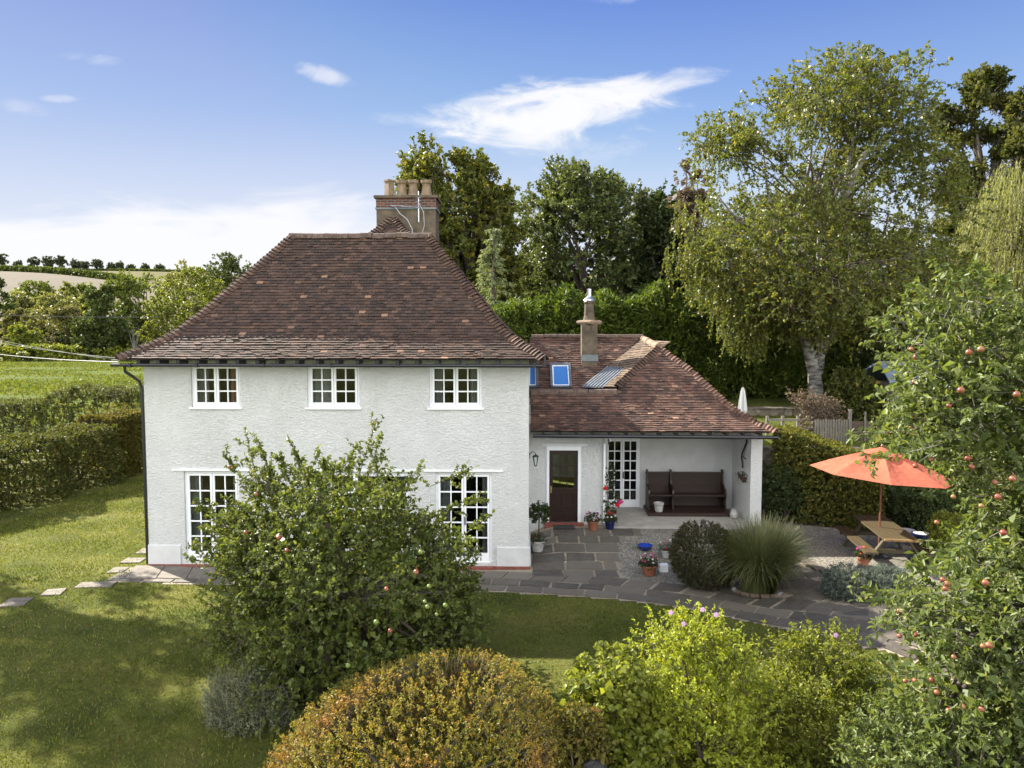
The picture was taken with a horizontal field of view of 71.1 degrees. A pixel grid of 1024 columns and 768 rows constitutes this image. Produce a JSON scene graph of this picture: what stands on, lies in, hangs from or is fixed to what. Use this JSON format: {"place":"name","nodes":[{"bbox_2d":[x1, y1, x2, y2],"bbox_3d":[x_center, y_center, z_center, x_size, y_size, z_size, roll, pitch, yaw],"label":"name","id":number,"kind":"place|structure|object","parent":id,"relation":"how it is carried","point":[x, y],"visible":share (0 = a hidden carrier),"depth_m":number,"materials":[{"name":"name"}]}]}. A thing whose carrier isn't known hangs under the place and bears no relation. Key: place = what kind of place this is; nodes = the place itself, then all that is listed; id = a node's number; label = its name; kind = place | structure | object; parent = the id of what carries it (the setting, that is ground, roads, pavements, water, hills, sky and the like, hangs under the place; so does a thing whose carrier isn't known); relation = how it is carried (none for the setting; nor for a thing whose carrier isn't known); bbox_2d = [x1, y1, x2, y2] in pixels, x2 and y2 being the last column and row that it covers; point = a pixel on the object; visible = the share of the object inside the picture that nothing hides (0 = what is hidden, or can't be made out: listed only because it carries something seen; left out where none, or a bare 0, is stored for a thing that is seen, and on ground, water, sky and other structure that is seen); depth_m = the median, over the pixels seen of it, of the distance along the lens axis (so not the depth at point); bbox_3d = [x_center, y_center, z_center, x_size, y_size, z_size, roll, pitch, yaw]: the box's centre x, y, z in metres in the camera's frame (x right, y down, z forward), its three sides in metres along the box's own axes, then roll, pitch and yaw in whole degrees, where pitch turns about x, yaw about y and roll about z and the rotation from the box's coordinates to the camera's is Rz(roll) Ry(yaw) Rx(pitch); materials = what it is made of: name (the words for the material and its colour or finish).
{"place":"outdoors","nodes":[
{"label":"outdoors","id":0,"kind":"place"},
{"bbox_2d":[0,361,144,458],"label":"paddock","id":1,"kind":"structure","parent":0,"point":[50,377],"depth_m":102.84,"materials":[{"name":"green plant"}]},
{"bbox_2d":[0,360,143,424],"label":"paddock grass","id":2,"kind":"structure","parent":1,"relation":"on","point":[17,382],"depth_m":100.91,"materials":[{"name":"green plant"}]},
{"bbox_2d":[0,271,195,333],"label":"stubble field","id":3,"kind":"structure","parent":0,"point":[12,279],"depth_m":544.87,"materials":[{"name":"beige plant"}]},
{"bbox_2d":[126,565,242,579],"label":"front paving","id":4,"kind":"structure","parent":0,"point":[144,572],"depth_m":17.30,"materials":[{"name":"grey stone"}]},
{"bbox_2d":[0,271,914,356],"bbox_3d":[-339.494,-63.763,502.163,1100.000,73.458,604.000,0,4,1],"label":"hillside","id":5,"kind":"structure","parent":0,"point":[138,274],"depth_m":613.71,"materials":[{"name":"plant"}]},
{"bbox_2d":[0,277,16,346],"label":"tree","id":6,"kind":"object","parent":5,"relation":"on","point":[4,296],"visible":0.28,"depth_m":217.21,"materials":[{"name":"green plant"}]},
{"bbox_2d":[1,290,35,324],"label":"tree","id":7,"kind":"object","parent":5,"relation":"on","point":[22,301],"visible":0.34,"depth_m":235.56,"materials":[{"name":"green plant"}]},
{"bbox_2d":[13,280,63,308],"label":"tree","id":8,"kind":"object","parent":5,"relation":"on","point":[40,286],"visible":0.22,"depth_m":250.53,"materials":[{"name":"green plant"}]},
{"bbox_2d":[40,256,54,266],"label":"skyline tree","id":9,"kind":"object","parent":5,"relation":"on","point":[48,261],"visible":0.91,"depth_m":743.75,"materials":[{"name":"green plant"}]},
{"bbox_2d":[24,290,84,336],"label":"tree","id":10,"kind":"object","parent":5,"relation":"on","point":[47,300],"visible":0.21,"depth_m":223.79,"materials":[{"name":"green plant"}]},
{"bbox_2d":[0,264,117,279],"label":"field hedge","id":11,"kind":"object","parent":5,"relation":"on","point":[66,271],"visible":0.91,"depth_m":597.01,"materials":[{"name":"green plant"}]},
{"bbox_2d":[54,255,68,267],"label":"skyline tree","id":12,"kind":"object","parent":5,"relation":"on","point":[59,260],"visible":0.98,"depth_m":742.72,"materials":[{"name":"green plant"}]},
{"bbox_2d":[57,281,85,315],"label":"tree","id":13,"kind":"object","parent":5,"relation":"on","point":[69,287],"visible":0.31,"depth_m":261.03,"materials":[{"name":"green plant"}]},
{"bbox_2d":[70,281,95,310],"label":"tree","id":14,"kind":"object","parent":5,"relation":"on","point":[82,286],"visible":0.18,"depth_m":264.63,"materials":[{"name":"green plant"}]},
{"bbox_2d":[89,258,103,268],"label":"skyline tree","id":15,"kind":"object","parent":5,"relation":"on","point":[96,264],"visible":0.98,"depth_m":742.55,"materials":[{"name":"green plant"}]},
{"bbox_2d":[67,267,205,272],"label":"hilltop hedge","id":16,"kind":"object","parent":5,"relation":"on","point":[141,269],"visible":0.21,"depth_m":735.11,"materials":[{"name":"green plant"}]},
{"bbox_2d":[99,270,188,349],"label":"tree","id":17,"kind":"object","parent":5,"relation":"on","point":[125,283],"visible":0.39,"depth_m":211.91,"materials":[{"name":"green plant"}]},
{"bbox_2d":[152,258,218,322],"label":"tree","id":18,"kind":"object","parent":5,"relation":"on","point":[172,274],"visible":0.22,"depth_m":235.86,"materials":[{"name":"green plant"}]},
{"bbox_2d":[0,285,1023,767],"bbox_3d":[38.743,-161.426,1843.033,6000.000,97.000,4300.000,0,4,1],"label":"ground","id":19,"kind":"structure","parent":0,"point":[258,753],"depth_m":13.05,"materials":[{"name":"green plant"}]},
{"bbox_2d":[0,307,31,344],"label":"bush","id":20,"kind":"object","parent":19,"relation":"on","point":[7,320],"visible":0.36,"depth_m":200.68,"materials":[{"name":"green plant"}]},
{"bbox_2d":[0,597,33,607],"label":"stepping stone","id":21,"kind":"object","parent":19,"relation":"on","point":[13,602],"visible":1,"depth_m":15.40,"materials":[{"name":"grey stone"}]},
{"bbox_2d":[3,319,44,359],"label":"bush","id":22,"kind":"object","parent":19,"relation":"on","point":[17,334],"visible":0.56,"depth_m":182.49,"materials":[{"name":"green plant"}]},
{"bbox_2d":[8,304,82,358],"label":"tree","id":23,"kind":"object","parent":19,"relation":"on","point":[67,310],"visible":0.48,"depth_m":195.00,"materials":[{"name":"green plant"}]},
{"bbox_2d":[40,588,66,596],"bbox_3d":[-10.265,4.671,16.055,0.400,0.061,0.424,-1,4,-13],"label":"stepping stone","id":24,"kind":"object","parent":19,"relation":"on","point":[54,592],"visible":0.93,"depth_m":16.00,"materials":[{"name":"stone"}]},
{"bbox_2d":[0,420,126,509],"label":"hedge","id":25,"kind":"object","parent":19,"relation":"on","point":[61,441],"visible":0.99,"depth_m":25.61,"materials":[{"name":"green plant"}]},
{"bbox_2d":[0,343,132,361],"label":"scrub hedge","id":26,"kind":"object","parent":19,"relation":"on","point":[18,350],"visible":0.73,"depth_m":174.23,"materials":[{"name":"green plant"}]},
{"bbox_2d":[0,380,144,435],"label":"hedge","id":27,"kind":"object","parent":19,"relation":"on","point":[19,407],"visible":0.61,"depth_m":38.55,"materials":[{"name":"green plant"}]},
{"bbox_2d":[74,581,117,588],"bbox_3d":[-9.606,4.643,16.540,0.813,0.055,0.368,0,4,-5],"label":"stepping stone","id":28,"kind":"object","parent":19,"relation":"on","point":[104,584],"visible":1,"depth_m":16.52,"materials":[{"name":"grey stone"}]},
{"bbox_2d":[68,284,139,360],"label":"tree","id":29,"kind":"object","parent":19,"relation":"on","point":[90,330],"visible":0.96,"depth_m":176.80,"materials":[{"name":"green plant"}]},
{"bbox_2d":[46,316,170,357],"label":"thicket","id":30,"kind":"object","parent":19,"relation":"on","point":[127,321],"visible":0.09,"depth_m":202.27,"materials":[{"name":"green plant"}]},
{"bbox_2d":[76,403,146,479],"bbox_3d":[-16.130,2.314,30.143,2.514,3.128,3.731,3,5,39],"label":"hedge","id":31,"kind":"object","parent":19,"relation":"on","point":[129,439],"visible":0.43,"depth_m":29.42,"materials":[{"name":"green plant"}]},
{"bbox_2d":[134,266,225,343],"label":"tree","id":32,"kind":"object","parent":19,"relation":"on","point":[183,314],"visible":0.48,"depth_m":187.74,"materials":[{"name":"green plant"}]},
{"bbox_2d":[191,251,251,308],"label":"tree","id":33,"kind":"object","parent":19,"relation":"on","point":[229,266],"visible":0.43,"depth_m":230.18,"materials":[{"name":"green plant"}]},
{"bbox_2d":[197,660,305,741],"bbox_3d":[-3.881,4.935,10.695,1.608,1.598,1.416,0,4,1],"label":"lavender","id":34,"kind":"object","parent":19,"relation":"on","point":[215,712],"visible":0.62,"depth_m":10.48,"materials":[{"name":"grey plant"}]},
{"bbox_2d":[182,412,498,739],"bbox_3d":[-2.798,3.065,11.698,5.244,5.174,4.804,0,4,1],"label":"apple tree","id":35,"kind":"object","parent":19,"relation":"on","point":[326,595],"visible":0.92,"depth_m":10.89,"materials":[{"name":"green plant"}]},
{"bbox_2d":[1,580,829,767],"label":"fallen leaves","id":36,"kind":"object","parent":19,"relation":"on","point":[266,670],"visible":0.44,"depth_m":12.45,"materials":[{"name":"brown plant"}]},
{"bbox_2d":[263,647,575,767],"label":"golden shrub","id":37,"kind":"object","parent":19,"relation":"on","point":[538,721],"visible":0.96,"depth_m":8.52,"materials":[{"name":"orange plant"}]},
{"bbox_2d":[110,179,778,569],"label":"cottage","id":38,"kind":"structure","parent":19,"relation":"on","point":[308,343],"depth_m":17.96,"materials":[{"name":"paint"}]},
{"bbox_2d":[185,471,238,559],"bbox_3d":[-7.446,3.284,17.962,1.370,2.360,0.292,0,4,1],"label":"french door","id":39,"kind":"structure","parent":38,"relation":"in","point":[193,479],"depth_m":17.89,"materials":[{"name":"white paint"}]},
{"bbox_2d":[189,367,241,408],"bbox_3d":[-7.276,0.033,17.720,1.310,1.160,0.350,0,4,1],"label":"window","id":40,"kind":"structure","parent":38,"relation":"in","point":[200,375],"depth_m":17.68,"materials":[{"name":"white paint"}]},
{"bbox_2d":[305,367,361,408],"bbox_3d":[-4.372,0.037,17.659,1.380,1.160,0.350,0,4,1],"label":"window","id":41,"kind":"structure","parent":38,"relation":"in","point":[322,381],"depth_m":17.62,"materials":[{"name":"white paint"}]},
{"bbox_2d":[301,472,409,531],"bbox_3d":[-3.872,2.886,17.832,2.820,1.550,0.350,0,4,1],"label":"window","id":42,"kind":"structure","parent":38,"relation":"in","point":[402,476],"depth_m":17.73,"materials":[{"name":"white paint"}]},
{"bbox_2d":[427,367,483,409],"bbox_3d":[-1.373,0.041,17.596,1.380,1.160,0.350,0,4,1],"label":"window","id":43,"kind":"structure","parent":38,"relation":"in","point":[437,379],"depth_m":17.55,"materials":[{"name":"white paint"}]},
{"bbox_2d":[436,472,491,561],"bbox_3d":[-1.187,3.292,17.831,1.390,2.360,0.292,0,4,1],"label":"french door","id":44,"kind":"structure","parent":38,"relation":"in","point":[444,492],"depth_m":17.75,"materials":[{"name":"white paint"}]},
{"bbox_2d":[529,363,537,389],"bbox_3d":[0.649,-0.253,22.673,0.360,0.809,0.963,0,4,1],"label":"roof window","id":45,"kind":"structure","parent":38,"relation":"in","point":[533,372],"depth_m":22.54,"materials":[{"name":"blue glass"}]},
{"bbox_2d":[550,363,571,388],"bbox_3d":[1.539,-0.252,22.655,0.660,0.809,0.963,0,4,1],"label":"roof window","id":46,"kind":"structure","parent":38,"relation":"in","point":[560,373],"depth_m":22.60,"materials":[{"name":"blue glass"}]},
{"bbox_2d":[549,450,577,520],"bbox_3d":[1.476,2.911,20.563,0.820,2.050,0.100,0,4,1],"label":"door","id":47,"kind":"structure","parent":38,"relation":"in","point":[563,502],"depth_m":20.59,"materials":[{"name":"brown wood"}]},
{"bbox_2d":[601,463,623,522],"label":"climbing rose","id":48,"kind":"object","parent":38,"relation":"attached to","point":[617,503],"visible":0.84,"depth_m":20.38,"materials":[{"name":"green plant"}]},
{"bbox_2d":[605,438,639,506],"bbox_3d":[3.422,2.743,22.239,1.080,2.170,0.132,0,4,1],"label":"french door","id":49,"kind":"structure","parent":38,"relation":"in","point":[629,502],"depth_m":22.23,"materials":[{"name":"white paint"}]},
{"bbox_2d":[643,469,729,516],"bbox_3d":[5.279,3.261,21.638,2.460,1.240,1.020,0,4,1],"label":"church pew","id":50,"kind":"object","parent":38,"relation":"on","point":[699,494],"visible":0.99,"depth_m":21.97,"materials":[{"name":"brown wood"}]},
{"bbox_2d":[393,130,527,303],"bbox_3d":[-2.849,-6.427,39.662,7.662,14.381,7.003,-1,4,-21],"label":"maple","id":51,"kind":"object","parent":19,"relation":"on","point":[486,202],"visible":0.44,"depth_m":37.88,"materials":[{"name":"green plant"}]},
{"bbox_2d":[475,226,516,322],"bbox_3d":[-0.964,-3.140,33.515,3.957,8.440,3.743,0,4,1],"label":"cedar","id":52,"kind":"object","parent":19,"relation":"on","point":[494,239],"visible":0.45,"depth_m":33.09,"materials":[{"name":"green plant"}]},
{"bbox_2d":[488,197,541,340],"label":"lime tree","id":53,"kind":"object","parent":19,"relation":"on","point":[523,208],"visible":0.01,"depth_m":48.84,"materials":[{"name":"green plant"}]},
{"bbox_2d":[511,153,651,343],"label":"ash tree","id":54,"kind":"object","parent":19,"relation":"on","point":[570,200],"visible":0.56,"depth_m":41.67,"materials":[{"name":"green plant"}]},
{"bbox_2d":[550,697,620,767],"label":"red berry shrub","id":55,"kind":"object","parent":19,"relation":"on","point":[582,748],"visible":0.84,"depth_m":8.43,"materials":[{"name":"green plant"}]},
{"bbox_2d":[582,757,606,767],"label":"rock","id":56,"kind":"object","parent":19,"relation":"on","point":[595,763],"visible":0.9,"depth_m":8.26,"materials":[{"name":"grey stone"}]},
{"bbox_2d":[554,640,675,767],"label":"leaf shrub","id":57,"kind":"object","parent":19,"relation":"on","point":[606,679],"visible":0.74,"depth_m":8.89,"materials":[{"name":"green plant"}]},
{"bbox_2d":[611,186,686,354],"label":"lime tree","id":58,"kind":"object","parent":19,"relation":"on","point":[644,194],"visible":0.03,"depth_m":50.72,"materials":[{"name":"green plant"}]},
{"bbox_2d":[631,178,710,353],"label":"dark tree","id":59,"kind":"object","parent":19,"relation":"on","point":[657,236],"visible":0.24,"depth_m":40.59,"materials":[{"name":"green plant"}]},
{"bbox_2d":[491,274,858,422],"bbox_3d":[5.326,-1.293,31.356,18.668,7.338,4.117,0,4,1],"label":"conifer hedge","id":60,"kind":"object","parent":19,"relation":"on","point":[528,316],"visible":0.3,"depth_m":30.07,"materials":[{"name":"green plant"}]},
{"bbox_2d":[665,157,715,366],"bbox_3d":[9.416,-5.750,37.711,3.262,12.129,2.707,0,4,1],"label":"purple tree","id":61,"kind":"object","parent":19,"relation":"on","point":[686,194],"visible":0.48,"depth_m":36.95,"materials":[{"name":"green plant"}]},
{"bbox_2d":[667,519,735,591],"bbox_3d":[4.399,3.931,16.398,1.702,1.587,1.620,0,4,1],"label":"clipped bush","id":62,"kind":"object","parent":19,"relation":"on","point":[687,558],"visible":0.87,"depth_m":16.03,"materials":[{"name":"green plant"}]},
{"bbox_2d":[613,599,838,767],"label":"lime shrub","id":63,"kind":"object","parent":19,"relation":"on","point":[682,692],"visible":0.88,"depth_m":9.21,"materials":[{"name":"green plant"}]},
{"bbox_2d":[738,386,746,412],"bbox_3d":[8.147,0.880,25.344,0.327,1.590,0.327,2,4,24],"label":"closed parasol","id":64,"kind":"object","parent":19,"relation":"on","point":[742,404],"visible":0.77,"depth_m":25.24,"materials":[{"name":"white fabric"}]},
{"bbox_2d":[746,407,811,414],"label":"garden wall","id":65,"kind":"structure","parent":19,"relation":"on","point":[772,411],"depth_m":26.42,"materials":[{"name":"stone"}]},
{"bbox_2d":[610,509,966,606],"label":"gravel","id":66,"kind":"structure","parent":19,"relation":"on","point":[830,538],"depth_m":18.27,"materials":[{"name":"grey gravel"}]},
{"bbox_2d":[638,552,659,575],"bbox_3d":[3.277,4.301,17.191,0.543,0.548,0.501,-3,5,-40],"label":"flower pot","id":67,"kind":"object","parent":66,"relation":"on","point":[650,566],"visible":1,"depth_m":17.09,"materials":[{"name":"ceramic"}]},
{"bbox_2d":[656,538,672,558],"bbox_3d":[3.927,4.161,18.207,0.516,0.484,0.405,1,4,17],"label":"flower pot","id":68,"kind":"object","parent":66,"relation":"on","point":[664,548],"visible":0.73,"depth_m":18.14,"materials":[{"name":"ceramic"}]},
{"bbox_2d":[732,587,782,598],"bbox_3d":[5.452,4.573,15.674,1.140,0.100,0.530,0,4,1],"label":"stone edging","id":69,"kind":"object","parent":66,"relation":"on","point":[741,593],"visible":0.9,"depth_m":15.49,"materials":[{"name":"stone"}]},
{"bbox_2d":[693,510,831,597],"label":"ornamental grass","id":70,"kind":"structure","parent":66,"relation":"on","point":[763,560],"depth_m":15.48,"materials":[{"name":"green plant"}]},
{"bbox_2d":[853,546,873,566],"bbox_3d":[8.244,4.016,16.793,0.417,0.470,0.453,0,4,1],"label":"flower pot","id":71,"kind":"object","parent":66,"relation":"on","point":[864,558],"visible":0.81,"depth_m":16.70,"materials":[{"name":"ceramic"}]},
{"bbox_2d":[811,444,952,558],"bbox_3d":[8.963,2.842,17.434,3.065,2.790,3.065,0,4,1],"label":"parasol","id":72,"kind":"object","parent":66,"relation":"on","point":[903,472],"visible":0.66,"depth_m":16.69,"materials":[{"name":"fabric"}]},
{"bbox_2d":[835,515,935,568],"bbox_3d":[9.082,3.863,17.498,1.608,0.771,2.380,1,4,9],"label":"picnic table","id":73,"kind":"object","parent":66,"relation":"on","point":[889,530],"visible":0.9,"depth_m":17.14,"materials":[{"name":"brown wood"}]},
{"bbox_2d":[911,531,929,542],"bbox_3d":[10.485,3.988,18.382,0.445,0.340,0.445,0,4,1],"label":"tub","id":74,"kind":"object","parent":66,"relation":"on","point":[919,534],"visible":0.52,"depth_m":18.25,"materials":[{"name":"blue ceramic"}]},
{"bbox_2d":[762,461,814,523],"bbox_3d":[7.939,3.165,20.688,1.547,1.851,1.292,0,4,1],"label":"leafy shrub","id":75,"kind":"object","parent":19,"relation":"on","point":[785,503],"visible":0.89,"depth_m":20.44,"materials":[{"name":"green plant"}]},
{"bbox_2d":[765,416,814,435],"bbox_3d":[9.164,1.622,23.608,1.582,1.133,0.135,0,4,1],"label":"post fence","id":76,"kind":"object","parent":19,"relation":"on","point":[797,419],"visible":0.44,"depth_m":23.53,"materials":[{"name":"grey wood"}]},
{"bbox_2d":[785,386,847,436],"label":"smoke bush","id":77,"kind":"object","parent":19,"relation":"on","point":[825,405],"visible":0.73,"depth_m":23.47,"materials":[{"name":"brown plant"}]},
{"bbox_2d":[735,613,909,767],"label":"lime shrub","id":78,"kind":"object","parent":19,"relation":"on","point":[843,672],"visible":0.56,"depth_m":9.60,"materials":[{"name":"green plant"}]},
{"bbox_2d":[769,424,887,531],"bbox_3d":[9.142,2.694,20.845,3.253,2.863,2.056,2,4,26],"label":"hedge","id":79,"kind":"object","parent":19,"relation":"on","point":[825,483],"visible":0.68,"depth_m":20.30,"materials":[{"name":"green plant"}]},
{"bbox_2d":[656,40,1001,413],"bbox_3d":[11.689,-5.514,26.602,12.472,13.566,10.620,0,4,1],"label":"silver birch","id":80,"kind":"object","parent":19,"relation":"on","point":[838,295],"visible":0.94,"depth_m":24.83,"materials":[{"name":"green plant"}]},
{"bbox_2d":[814,419,847,443],"bbox_3d":[10.188,1.708,22.933,1.052,1.248,0.070,0,4,1],"label":"picket fence","id":81,"kind":"object","parent":19,"relation":"on","point":[830,425],"visible":0.6,"depth_m":22.89,"materials":[{"name":"grey wood"}]},
{"bbox_2d":[681,188,1003,390],"bbox_3d":[17.082,-4.104,37.498,14.692,11.475,14.931,-3,5,-36],"label":"oak tree","id":82,"kind":"object","parent":19,"relation":"on","point":[858,356],"visible":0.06,"depth_m":33.88,"materials":[{"name":"green plant"}]},
{"bbox_2d":[761,446,929,509],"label":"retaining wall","id":83,"kind":"structure","parent":19,"relation":"on","point":[766,454],"depth_m":22.24,"materials":[{"name":"stone"}]},
{"bbox_2d":[817,561,884,603],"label":"silver bush","id":84,"kind":"object","parent":19,"relation":"on","point":[831,582],"visible":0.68,"depth_m":14.76,"materials":[{"name":"green plant"}]},
{"bbox_2d":[824,364,888,420],"bbox_3d":[11.777,0.472,24.839,2.031,2.402,1.802,-1,4,-16],"label":"laurel","id":85,"kind":"object","parent":19,"relation":"on","point":[853,389],"visible":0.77,"depth_m":24.44,"materials":[{"name":"green plant"}]},
{"bbox_2d":[847,409,880,440],"bbox_3d":[11.468,1.510,23.335,1.054,1.390,0.110,0,4,1],"label":"panel fence","id":86,"kind":"object","parent":19,"relation":"on","point":[855,425],"visible":0.31,"depth_m":23.31,"materials":[{"name":"grey wood"}]},
{"bbox_2d":[849,349,931,379],"bbox_3d":[15.280,0.256,27.776,4.703,3.264,3.670,0,4,1],"label":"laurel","id":87,"kind":"object","parent":19,"relation":"on","point":[871,359],"visible":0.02,"depth_m":27.70,"materials":[{"name":"green plant"}]},
{"bbox_2d":[867,562,915,606],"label":"silver bush","id":88,"kind":"object","parent":19,"relation":"on","point":[880,570],"visible":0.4,"depth_m":14.49,"materials":[{"name":"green plant"}]},
{"bbox_2d":[829,683,1023,767],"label":"glossy shrub","id":89,"kind":"object","parent":19,"relation":"on","point":[853,759],"visible":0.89,"depth_m":7.71,"materials":[{"name":"green plant"}]},
{"bbox_2d":[883,485,969,538],"bbox_3d":[11.364,3.643,19.616,2.430,1.820,1.718,0,4,1],"label":"evergreen shrub","id":90,"kind":"object","parent":19,"relation":"on","point":[907,512],"visible":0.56,"depth_m":19.27,"materials":[{"name":"green plant"}]},
{"bbox_2d":[863,393,993,525],"bbox_3d":[12.042,2.161,20.746,3.808,3.857,2.635,0,4,1],"label":"rounded shrub","id":91,"kind":"object","parent":19,"relation":"on","point":[894,424],"visible":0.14,"depth_m":20.27,"materials":[{"name":"green plant"}]},
{"bbox_2d":[845,253,1023,767],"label":"apple tree","id":92,"kind":"object","parent":19,"relation":"on","point":[990,580],"visible":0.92,"depth_m":7.78,"materials":[{"name":"green plant"}]},
{"bbox_2d":[861,361,1009,434],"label":"garden shed","id":93,"kind":"structure","parent":19,"relation":"on","point":[877,374],"depth_m":24.81,"materials":[{"name":"blue wood"}]},
{"bbox_2d":[921,509,974,568],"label":"evergreen shrub","id":94,"kind":"object","parent":19,"relation":"on","point":[941,532],"visible":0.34,"depth_m":16.51,"materials":[{"name":"green plant"}]},
{"bbox_2d":[926,61,1023,320],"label":"plane tree","id":95,"kind":"object","parent":19,"relation":"on","point":[982,88],"visible":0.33,"depth_m":33.89,"materials":[{"name":"green plant"}]},
{"bbox_2d":[945,156,1023,360],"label":"weeping willow","id":96,"kind":"object","parent":19,"relation":"on","point":[1003,206],"visible":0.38,"depth_m":28.75,"materials":[{"name":"green plant"}]},
{"bbox_2d":[979,86,1023,370],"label":"poplar","id":97,"kind":"object","parent":19,"relation":"on","point":[1013,145],"visible":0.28,"depth_m":31.75,"materials":[{"name":"green plant"}]},
{"bbox_2d":[0,0,1023,273],"label":"sky","id":98,"kind":"structure","parent":0,"point":[136,132],"materials":[{"name":"blue"}]},
{"bbox_2d":[105,524,957,679],"bbox_3d":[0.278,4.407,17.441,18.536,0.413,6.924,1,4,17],"label":"path","id":99,"kind":"structure","parent":0,"point":[548,569],"depth_m":16.10,"materials":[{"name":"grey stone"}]},
{"bbox_2d":[529,500,551,551],"bbox_3d":[0.699,3.691,18.715,0.693,1.342,0.655,0,4,1],"label":"bay tree","id":100,"kind":"object","parent":99,"relation":"on","point":[539,541],"visible":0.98,"depth_m":18.60,"materials":[{"name":"green plant"}]},
{"bbox_2d":[584,509,602,530],"bbox_3d":[2.250,3.764,19.937,0.562,0.568,0.565,0,4,1],"label":"flower pot","id":101,"kind":"object","parent":99,"relation":"on","point":[592,523],"visible":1,"depth_m":19.81,"materials":[{"name":"ceramic"}]},
{"bbox_2d":[601,510,617,529],"bbox_3d":[2.735,3.781,19.998,0.474,0.527,0.481,-4,5,-45],"label":"flower pot","id":102,"kind":"object","parent":99,"relation":"on","point":[611,519],"visible":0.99,"depth_m":19.92,"materials":[{"name":"blue ceramic"}]},
{"bbox_2d":[790,547,904,606],"bbox_3d":[7.276,4.307,16.327,0.569,0.160,4.306,-1,4,-13],"label":"path edging","id":103,"kind":"object","parent":99,"relation":"on","point":[816,568],"visible":0.23,"depth_m":16.69,"materials":[{"name":"grey stone"}]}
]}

